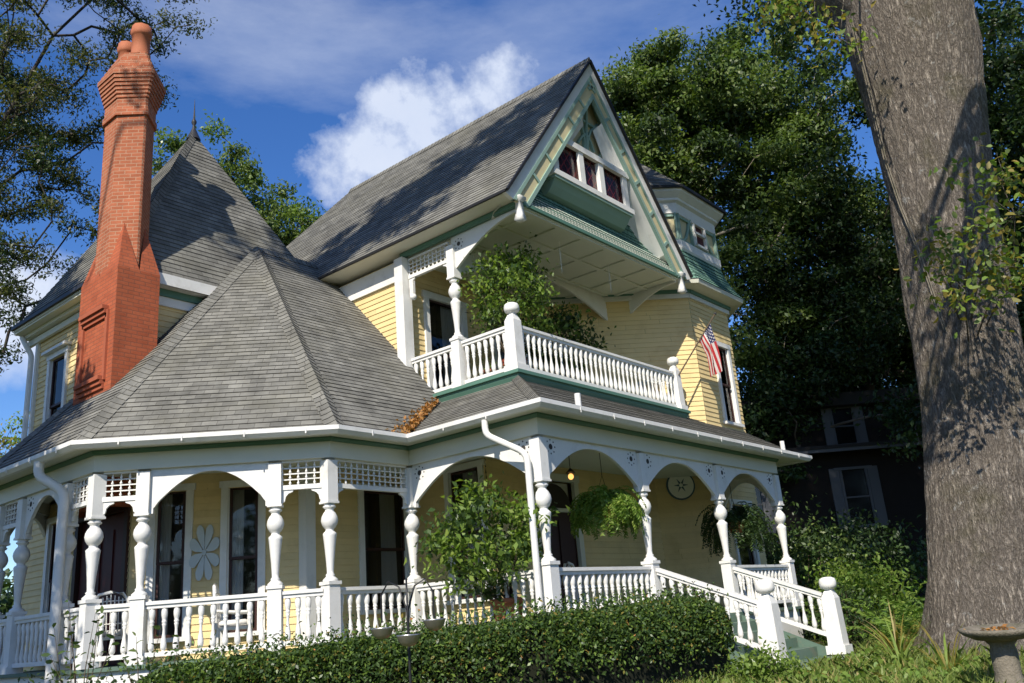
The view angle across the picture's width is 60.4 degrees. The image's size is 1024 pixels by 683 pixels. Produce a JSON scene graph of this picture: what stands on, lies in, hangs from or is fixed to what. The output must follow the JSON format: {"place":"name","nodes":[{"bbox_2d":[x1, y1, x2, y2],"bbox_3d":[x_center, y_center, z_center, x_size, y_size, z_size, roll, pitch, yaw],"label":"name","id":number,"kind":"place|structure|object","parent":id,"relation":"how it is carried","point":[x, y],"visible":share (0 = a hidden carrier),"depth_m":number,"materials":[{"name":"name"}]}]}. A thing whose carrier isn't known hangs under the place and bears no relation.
{"place":"outdoors","nodes":[
{"label":"outdoors","id":0,"kind":"place"},
{"bbox_2d":[0,0,1023,595],"label":"sky","id":1,"kind":"structure","parent":0,"point":[330,95],"materials":[{"name":"blue"}]},
{"bbox_2d":[665,635,1023,682],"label":"grass","id":2,"kind":"structure","parent":0,"point":[981,673],"depth_m":10.69,"materials":[{"name":"green plant"}]},
{"bbox_2d":[803,618,945,677],"bbox_3d":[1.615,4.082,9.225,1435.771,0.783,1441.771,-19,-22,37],"label":"ground","id":3,"kind":"structure","parent":0,"point":[815,640],"depth_m":20.86,"materials":[{"name":"green plant"}]},
{"bbox_2d":[0,568,13,618],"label":"woods","id":4,"kind":"object","parent":3,"relation":"on","point":[6,601],"depth_m":72.29,"materials":[{"name":"green plant"}]},
{"bbox_2d":[0,410,29,506],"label":"yellow tree","id":5,"kind":"object","parent":3,"relation":"on","point":[4,443],"visible":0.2,"depth_m":40.85,"materials":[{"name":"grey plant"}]},
{"bbox_2d":[17,661,123,682],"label":"shrub","id":6,"kind":"object","parent":3,"relation":"on","point":[56,681],"visible":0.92,"depth_m":10.10,"materials":[{"name":"green plant"}]},
{"bbox_2d":[41,600,119,682],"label":"young shrub","id":7,"kind":"object","parent":3,"relation":"on","point":[77,645],"visible":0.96,"depth_m":10.26,"materials":[{"name":"green plant"}]},
{"bbox_2d":[70,673,142,682],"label":"shrub","id":8,"kind":"object","parent":3,"relation":"on","point":[102,678],"visible":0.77,"depth_m":10.10,"materials":[{"name":"green plant"}]},
{"bbox_2d":[0,0,217,375],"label":"pecan tree","id":9,"kind":"object","parent":3,"relation":"on","point":[14,122],"visible":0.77,"depth_m":29.94,"materials":[{"name":"green plant"}]},
{"bbox_2d":[105,625,179,682],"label":"young shrub","id":10,"kind":"object","parent":3,"relation":"on","point":[157,627],"visible":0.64,"depth_m":10.24,"materials":[{"name":"green plant"}]},
{"bbox_2d":[91,109,325,245],"bbox_3d":[-12.517,1.702,37.790,11.155,24.332,7.990,-3,-18,-4],"label":"oak tree","id":11,"kind":"object","parent":3,"relation":"on","point":[293,213],"visible":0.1,"depth_m":38.73,"materials":[{"name":"green plant"}]},
{"bbox_2d":[370,578,445,682],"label":"plant stand","id":12,"kind":"object","parent":3,"relation":"on","point":[408,640],"visible":1,"depth_m":8.38,"materials":[{"name":"black metal"}]},
{"bbox_2d":[94,579,735,682],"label":"hedge","id":13,"kind":"object","parent":3,"relation":"on","point":[670,637],"visible":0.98,"depth_m":10.01,"materials":[{"name":"green plant"}]},
{"bbox_2d":[0,22,855,682],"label":"victorian house","id":14,"kind":"structure","parent":3,"relation":"on","point":[198,334],"depth_m":16.32,"materials":[{"name":"yellow"}]},
{"bbox_2d":[41,340,71,422],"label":"window","id":15,"kind":"structure","parent":14,"relation":"in","point":[56,385],"depth_m":17.87,"materials":[{"name":"white paint"}]},
{"bbox_2d":[33,516,87,645],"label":"window","id":16,"kind":"structure","parent":14,"relation":"in","point":[51,529],"depth_m":16.44,"materials":[{"name":"white paint"}]},
{"bbox_2d":[70,506,131,667],"bbox_3d":[-7.058,4.182,15.076,1.950,2.610,0.140,-19,-22,37],"label":"side door","id":17,"kind":"structure","parent":14,"relation":"in","point":[112,572],"depth_m":15.06,"materials":[{"name":"red"}]},
{"bbox_2d":[97,591,129,666],"bbox_3d":[-6.034,4.351,13.348,0.588,1.084,0.571,-2,-18,-8],"label":"porch chair","id":18,"kind":"object","parent":14,"relation":"on","point":[118,634],"visible":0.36,"depth_m":13.19,"materials":[{"name":"white wood"}]},
{"bbox_2d":[157,494,172,635],"bbox_3d":[-5.822,3.721,14.712,0.200,2.330,0.043,-3,-18,-5],"label":"curtain","id":19,"kind":"object","parent":14,"relation":"hanging from","point":[165,539],"visible":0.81,"depth_m":14.77,"materials":[{"name":"grey fabric"}]},
{"bbox_2d":[145,483,195,643],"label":"window","id":20,"kind":"structure","parent":14,"relation":"in","point":[183,501],"depth_m":14.75,"materials":[{"name":"white paint"}]},
{"bbox_2d":[189,525,219,580],"bbox_3d":[-5.122,3.511,14.647,0.487,0.900,0.050,-3,-18,-6],"label":"petal ornament","id":21,"kind":"object","parent":14,"relation":"attached to","point":[204,564],"visible":1,"depth_m":14.64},
{"bbox_2d":[212,583,252,657],"bbox_3d":[-4.281,4.240,13.457,0.571,1.084,0.588,-1,-18,-12],"label":"porch chair","id":22,"kind":"object","parent":14,"relation":"on","point":[231,624],"visible":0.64,"depth_m":13.25,"materials":[{"name":"white wood"}]},
{"bbox_2d":[231,490,243,619],"bbox_3d":[-4.624,3.660,14.830,0.190,2.330,0.043,-3,-18,-5],"label":"curtain","id":23,"kind":"object","parent":14,"relation":"hanging from","point":[238,539],"visible":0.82,"depth_m":14.90,"materials":[{"name":"grey fabric"}]},
{"bbox_2d":[215,480,266,637],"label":"window","id":24,"kind":"structure","parent":14,"relation":"in","point":[254,562],"depth_m":14.88,"materials":[{"name":"white paint"}]},
{"bbox_2d":[356,483,410,614],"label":"window","id":25,"kind":"structure","parent":14,"relation":"in","point":[369,533],"depth_m":16.71,"materials":[{"name":"white paint"}]},
{"bbox_2d":[379,494,397,606],"bbox_3d":[-2.295,3.878,16.353,0.044,2.070,0.380,-19,-22,37],"label":"curtain","id":26,"kind":"object","parent":14,"relation":"hanging from","point":[388,540],"visible":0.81,"depth_m":16.39,"materials":[{"name":"grey fabric"}]},
{"bbox_2d":[385,395,438,433],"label":"fallen leaves","id":27,"kind":"object","parent":14,"relation":"on","point":[416,420],"visible":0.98,"depth_m":15.19,"materials":[{"name":"orange plant"}]},
{"bbox_2d":[421,290,469,389],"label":"window","id":28,"kind":"structure","parent":14,"relation":"in","point":[429,298],"depth_m":18.48,"materials":[{"name":"white paint"}]},
{"bbox_2d":[440,306,453,386],"bbox_3d":[-1.329,0.362,18.723,0.044,2.290,0.400,-19,-22,37],"label":"curtain","id":29,"kind":"object","parent":14,"relation":"hanging from","point":[447,324],"visible":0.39,"depth_m":18.88,"materials":[{"name":"grey fabric"}]},
{"bbox_2d":[443,459,493,604],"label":"window","id":30,"kind":"structure","parent":14,"relation":"in","point":[455,472],"depth_m":16.03,"materials":[{"name":"white paint"}]},
{"bbox_2d":[463,470,481,595],"bbox_3d":[-0.696,3.436,15.793,0.340,2.220,0.044,-19,-22,37],"label":"curtain","id":31,"kind":"object","parent":14,"relation":"hanging from","point":[467,477],"visible":0.2,"depth_m":15.99,"materials":[{"name":"fabric"}]},
{"bbox_2d":[404,472,569,620],"bbox_3d":[-0.273,3.114,13.078,2.409,2.365,2.214,-19,-22,37],"label":"potted ficus","id":32,"kind":"object","parent":14,"relation":"on","point":[516,545],"visible":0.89,"depth_m":12.88,"materials":[{"name":"green plant"}]},
{"bbox_2d":[477,357,496,374],"bbox_3d":[-0.421,0.560,16.595,0.431,0.606,0.448,-14,-20,27],"label":"flower pot","id":33,"kind":"object","parent":14,"relation":"on","point":[490,367],"visible":0.28,"depth_m":16.48,"materials":[{"name":"ceramic"}]},
{"bbox_2d":[456,232,559,368],"bbox_3d":[-0.031,-0.559,16.958,2.053,2.890,2.357,-10,-18,16],"label":"potted ficus","id":34,"kind":"object","parent":14,"relation":"on","point":[505,271],"visible":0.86,"depth_m":16.73,"materials":[{"name":"green plant"}]},
{"bbox_2d":[490,317,527,369],"bbox_3d":[-0.019,0.639,20.049,0.210,2.541,1.360,-19,-22,37],"label":"window","id":35,"kind":"structure","parent":14,"relation":"in","point":[495,344],"depth_m":19.71,"materials":[{"name":"white paint"}]},
{"bbox_2d":[503,300,615,380],"bbox_3d":[1.105,0.215,19.013,2.232,2.483,2.811,-19,-22,37],"label":"potted shrub","id":36,"kind":"object","parent":14,"relation":"on","point":[567,325],"visible":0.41,"depth_m":18.84,"materials":[{"name":"green plant"}]},
{"bbox_2d":[533,473,589,612],"bbox_3d":[0.868,3.944,16.772,0.215,2.840,1.560,-19,-22,37],"label":"front door","id":37,"kind":"structure","parent":14,"relation":"in","point":[563,544],"depth_m":17.07,"materials":[{"name":"brown"}]},
{"bbox_2d":[566,456,574,479],"bbox_3d":[1.026,2.196,15.643,0.180,0.525,0.180,-19,-22,37],"label":"porch lamp","id":38,"kind":"object","parent":14,"relation":"hanging from","point":[570,476],"visible":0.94,"depth_m":15.56,"materials":[{"name":"yellow glass"}]},
{"bbox_2d":[563,562,605,610],"bbox_3d":[1.256,4.308,15.111,0.571,1.084,0.588,-13,-19,24],"label":"porch chair","id":39,"kind":"object","parent":14,"relation":"on","point":[576,587],"visible":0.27,"depth_m":15.15,"materials":[{"name":"white wood"}]},
{"bbox_2d":[541,139,634,232],"bbox_3d":[1.503,-3.344,18.884,0.700,1.425,2.960,-19,-22,37],"label":"gable window","id":40,"kind":"structure","parent":14,"relation":"in","point":[580,180],"depth_m":18.71,"materials":[{"name":"white paint"}]},
{"bbox_2d":[568,453,646,539],"bbox_3d":[1.562,2.534,14.896,1.330,1.684,1.343,-19,-22,37],"label":"hanging fern","id":41,"kind":"object","parent":14,"relation":"hanging from","point":[601,507],"visible":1,"depth_m":14.43,"materials":[{"name":"green plant"}]},
{"bbox_2d":[666,476,694,499],"bbox_3d":[3.832,3.268,19.986,0.660,0.660,0.057,-3,-18,-6],"label":"wall clock","id":42,"kind":"object","parent":14,"relation":"attached to","point":[680,488],"depth_m":19.95,"materials":[{"name":"beige"}]},
{"bbox_2d":[678,312,721,376],"bbox_3d":[4.320,0.055,20.474,1.230,1.586,0.200,1,-18,-16],"label":"flag","id":43,"kind":"object","parent":14,"relation":"attached to","point":[707,340],"visible":1,"depth_m":20.52,"materials":[{"name":"multicoloured fabric"}]},
{"bbox_2d":[696,340,744,427],"bbox_3d":[5.008,1.171,22.087,1.010,2.170,0.940,-19,-22,37],"label":"window","id":44,"kind":"structure","parent":14,"relation":"in","point":[726,381],"depth_m":22.04,"materials":[{"name":"white paint"}]},
{"bbox_2d":[708,499,760,589],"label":"window","id":45,"kind":"structure","parent":14,"relation":"in","point":[748,557],"depth_m":20.70,"materials":[{"name":"black glass"}]},
{"bbox_2d":[695,484,777,556],"bbox_3d":[4.626,3.560,18.391,1.589,2.003,1.578,-19,-22,37],"label":"hanging fern","id":46,"kind":"object","parent":14,"relation":"hanging from","point":[738,520],"visible":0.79,"depth_m":18.00,"materials":[{"name":"green plant"}]},
{"bbox_2d":[596,10,890,395],"bbox_3d":[9.549,-1.702,37.834,16.036,27.429,12.916,-1,-18,-11],"label":"oak tree","id":47,"kind":"object","parent":3,"relation":"on","point":[712,112],"visible":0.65,"depth_m":37.44,"materials":[{"name":"green plant"}]},
{"bbox_2d":[722,635,821,682],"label":"shrub","id":48,"kind":"object","parent":3,"relation":"on","point":[765,666],"visible":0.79,"depth_m":10.87,"materials":[{"name":"green plant"}]},
{"bbox_2d":[762,488,886,638],"bbox_3d":[7.753,5.917,22.981,4.408,4.321,4.301,-2,-18,-9],"label":"shrub","id":49,"kind":"object","parent":3,"relation":"on","point":[799,554],"visible":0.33,"depth_m":22.63,"materials":[{"name":"green plant"}]},
{"bbox_2d":[741,387,926,623],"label":"neighbour house","id":50,"kind":"structure","parent":3,"relation":"on","point":[856,469],"depth_m":33.79,"materials":[{"name":"grey"}]},
{"bbox_2d":[755,487,777,532],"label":"window","id":51,"kind":"structure","parent":50,"relation":"in","point":[761,498],"depth_m":33.46,"materials":[{"name":"grey"}]},
{"bbox_2d":[820,406,868,444],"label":"window","id":52,"kind":"structure","parent":50,"relation":"in","point":[847,433],"depth_m":34.41,"materials":[{"name":"grey"}]},
{"bbox_2d":[828,465,888,528],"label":"window","id":53,"kind":"structure","parent":50,"relation":"in","point":[854,487],"depth_m":33.62,"materials":[{"name":"grey"}]},
{"bbox_2d":[797,577,895,647],"bbox_3d":[6.766,5.645,17.794,2.326,1.706,2.092,-2,-18,-9],"label":"shrub","id":54,"kind":"object","parent":3,"relation":"on","point":[854,618],"visible":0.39,"depth_m":17.62,"materials":[{"name":"green plant"}]},
{"bbox_2d":[774,509,927,616],"bbox_3d":[9.908,6.649,24.508,5.034,3.834,4.976,0,-18,-14],"label":"shrub","id":55,"kind":"object","parent":3,"relation":"on","point":[888,552],"visible":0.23,"depth_m":24.28,"materials":[{"name":"green plant"}]},
{"bbox_2d":[693,0,1023,659],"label":"oak tree","id":56,"kind":"object","parent":3,"relation":"on","point":[924,60],"visible":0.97,"depth_m":13.01,"materials":[{"name":"brown plant"}]},
{"bbox_2d":[850,22,946,329],"bbox_3d":[6.060,-2.803,14.017,0.146,5.713,0.519,-2,-18,-9],"label":"cable","id":57,"kind":"object","parent":56,"relation":"attached to","point":[932,290],"visible":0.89,"depth_m":14.13,"materials":[{"name":"rubber"}]},
{"bbox_2d":[796,544,922,641],"bbox_3d":[7.974,6.056,20.255,3.034,2.673,3.065,-19,-22,37],"label":"shrub","id":58,"kind":"object","parent":3,"relation":"on","point":[882,587],"visible":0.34,"depth_m":20.13,"materials":[{"name":"green plant"}]},
{"bbox_2d":[718,160,1023,483],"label":"oak tree","id":59,"kind":"object","parent":3,"relation":"on","point":[859,339],"visible":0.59,"depth_m":35.15,"materials":[{"name":"green plant"}]},
{"bbox_2d":[822,578,926,643],"bbox_3d":[6.759,4.876,15.533,2.359,1.421,2.764,-19,-22,37],"label":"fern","id":60,"kind":"object","parent":3,"relation":"on","point":[906,611],"visible":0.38,"depth_m":15.47,"materials":[{"name":"green plant"}]},
{"bbox_2d":[747,226,1022,388],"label":"oak tree","id":61,"kind":"object","parent":3,"relation":"on","point":[862,234],"depth_m":44.34,"materials":[{"name":"green plant"}]},
{"bbox_2d":[850,602,928,660],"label":"strap leaf plant","id":62,"kind":"object","parent":3,"relation":"on","point":[887,641],"visible":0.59,"depth_m":12.27,"materials":[{"name":"green plant"}]},
{"bbox_2d":[853,618,930,668],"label":"strap leaf plant","id":63,"kind":"object","parent":3,"relation":"on","point":[907,651],"visible":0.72,"depth_m":11.51,"materials":[{"name":"green plant"}]},
{"bbox_2d":[864,572,922,643],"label":"fern","id":64,"kind":"object","parent":3,"relation":"on","point":[902,604],"visible":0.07,"depth_m":16.19,"materials":[{"name":"green plant"}]},
{"bbox_2d":[871,616,919,650],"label":"fern","id":65,"kind":"object","parent":3,"relation":"on","point":[899,627],"visible":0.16,"depth_m":13.15,"materials":[{"name":"green plant"}]},
{"bbox_2d":[875,610,921,643],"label":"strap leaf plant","id":66,"kind":"object","parent":3,"relation":"on","point":[903,631],"visible":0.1,"depth_m":13.79,"materials":[{"name":"green plant"}]},
{"bbox_2d":[902,534,927,596],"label":"shrub","id":67,"kind":"object","parent":3,"relation":"on","point":[921,568],"visible":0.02,"depth_m":19.36,"materials":[{"name":"green plant"}]},
{"bbox_2d":[889,621,983,673],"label":"strap leaf plant","id":68,"kind":"object","parent":3,"relation":"on","point":[941,657],"visible":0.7,"depth_m":10.32,"materials":[{"name":"green plant"}]},
{"bbox_2d":[878,0,1023,413],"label":"oak tree","id":69,"kind":"object","parent":3,"relation":"on","point":[1006,118],"visible":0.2,"depth_m":28.67,"materials":[{"name":"green plant"}]},
{"bbox_2d":[958,623,1023,682],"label":"birdbath","id":70,"kind":"object","parent":3,"relation":"on","point":[1000,639],"visible":0.99,"depth_m":8.72,"materials":[{"name":"concrete"}]}
]}

